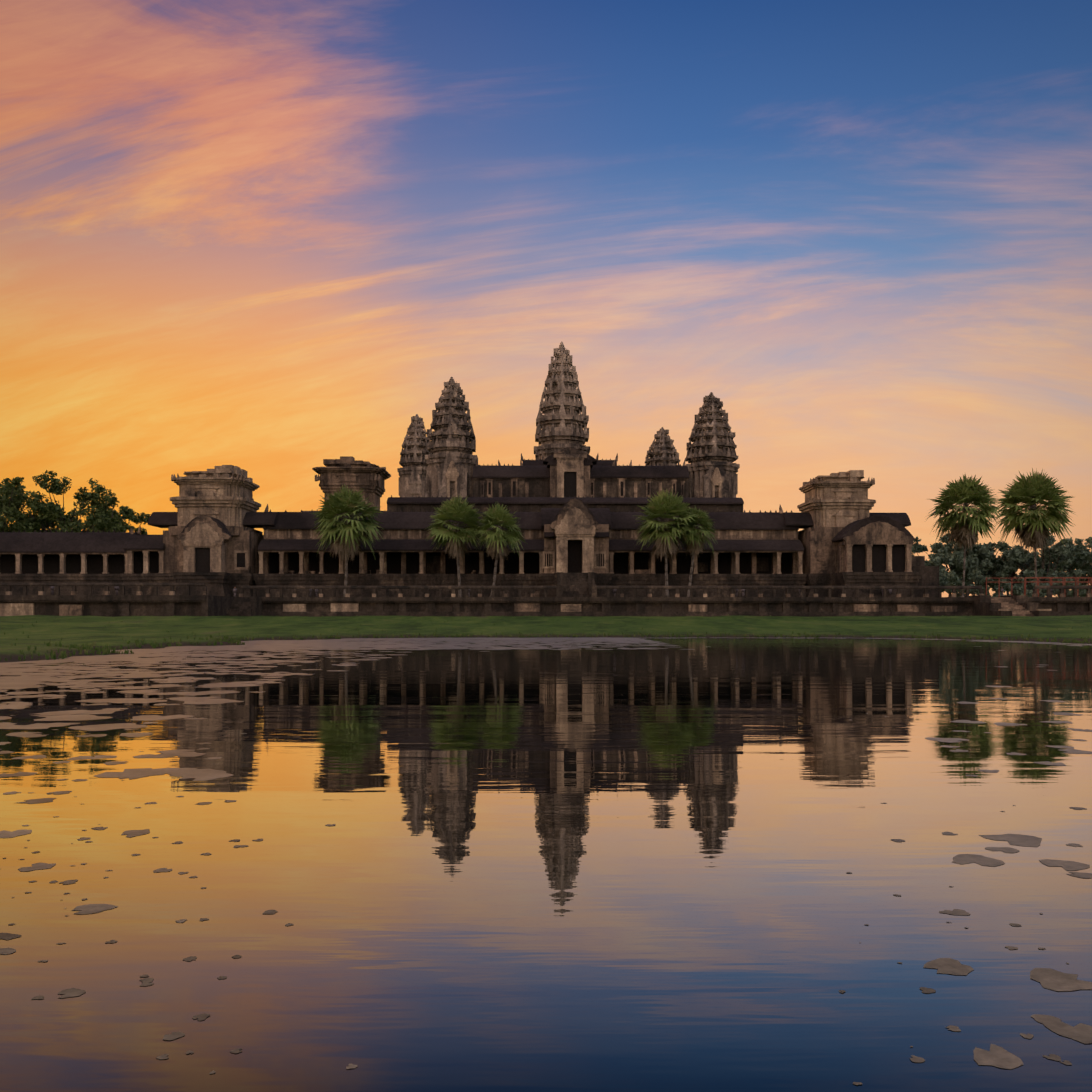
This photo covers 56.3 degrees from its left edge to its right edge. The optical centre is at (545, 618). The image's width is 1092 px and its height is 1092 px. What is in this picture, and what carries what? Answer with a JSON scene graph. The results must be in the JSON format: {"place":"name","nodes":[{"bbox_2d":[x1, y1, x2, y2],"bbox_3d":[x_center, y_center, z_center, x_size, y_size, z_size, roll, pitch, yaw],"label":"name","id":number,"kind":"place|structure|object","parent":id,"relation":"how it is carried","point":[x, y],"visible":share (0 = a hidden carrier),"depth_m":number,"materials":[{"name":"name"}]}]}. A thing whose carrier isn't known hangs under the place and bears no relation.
{"place":"outdoors","nodes":[
{"label":"outdoors","id":0,"kind":"place"},
{"bbox_2d":[0,472,904,573],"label":"temple interiors","id":1,"kind":"object","parent":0,"point":[51,563],"visible":0.35,"depth_m":177.86,"materials":[{"name":"black stone"}]},
{"bbox_2d":[0,637,1091,1091],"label":"pond water","id":2,"kind":"structure","parent":0,"point":[616,869],"depth_m":6.30,"materials":[{"name":"liquid"}]},
{"bbox_2d":[0,637,1091,1084],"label":"lily pads","id":3,"kind":"object","parent":2,"relation":"on","point":[102,665],"visible":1,"depth_m":19.16,"materials":[{"name":"plant"}]},
{"bbox_2d":[0,615,1091,662],"bbox_3d":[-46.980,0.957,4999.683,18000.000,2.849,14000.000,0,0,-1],"label":"ground","id":4,"kind":"structure","parent":0,"point":[73,629],"depth_m":100.23,"materials":[{"name":"green plant"}]},
{"bbox_2d":[0,478,1091,616],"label":"temple terrace and plinths","id":5,"kind":"structure","parent":4,"relation":"on","point":[592,594],"depth_m":160.70,"materials":[{"name":"stone"}]},
{"bbox_2d":[0,454,1050,615],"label":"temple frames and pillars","id":6,"kind":"structure","parent":5,"relation":"on","point":[839,499],"depth_m":171.17,"materials":[{"name":"stone"}]},
{"bbox_2d":[0,447,1091,616],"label":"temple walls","id":7,"kind":"structure","parent":5,"relation":"on","point":[821,553],"depth_m":172.13,"materials":[{"name":"stone"}]},
{"bbox_2d":[0,452,912,553],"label":"temple roofs","id":8,"kind":"structure","parent":7,"relation":"on","point":[67,542],"depth_m":174.51,"materials":[{"name":"stone"}]},
{"bbox_2d":[50,586,1051,596],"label":"stone blocks","id":9,"kind":"structure","parent":5,"relation":"on","point":[52,589],"depth_m":161.50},
{"bbox_2d":[986,577,1091,596],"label":"wooden fence","id":10,"kind":"object","parent":5,"relation":"on","point":[1063,581],"visible":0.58,"depth_m":162.17,"materials":[{"name":"brown wood"}]},
{"bbox_2d":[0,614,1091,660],"bbox_3d":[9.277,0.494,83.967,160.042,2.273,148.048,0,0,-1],"label":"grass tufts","id":11,"kind":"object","parent":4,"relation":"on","point":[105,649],"visible":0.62,"depth_m":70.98,"materials":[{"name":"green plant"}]},
{"bbox_2d":[1,481,1091,596],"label":"tree trunks","id":12,"kind":"object","parent":4,"relation":"on","point":[947,568],"visible":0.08,"depth_m":311.94,"materials":[{"name":"green plant"}]},
{"bbox_2d":[0,470,150,534],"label":"tree foliage","id":13,"kind":"object","parent":12,"relation":"attached to","point":[104,520],"visible":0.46,"depth_m":262.92,"materials":[{"name":"green plant"}]},
{"bbox_2d":[912,529,1091,596],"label":"bushes","id":14,"kind":"object","parent":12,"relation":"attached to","point":[1069,553],"visible":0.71,"depth_m":330.42,"materials":[{"name":"green plant"}]},
{"bbox_2d":[310,468,1075,596],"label":"palm","id":15,"kind":"object","parent":4,"relation":"on","point":[1041,488],"depth_m":166.06,"materials":[{"name":"green plant"}]},
{"bbox_2d":[329,516,1051,563],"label":"dead palm fronds","id":16,"kind":"object","parent":15,"relation":"attached to","point":[963,535],"visible":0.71,"depth_m":166.19,"materials":[{"name":"brown plant"}]},
{"bbox_2d":[0,0,1091,596],"label":"sky","id":17,"kind":"structure","parent":0,"point":[266,239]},
{"bbox_2d":[397,341,739,497],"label":"temple towers","id":18,"kind":"structure","parent":0,"point":[425,461],"depth_m":226.81,"materials":[{"name":"grey stone"}]}
]}

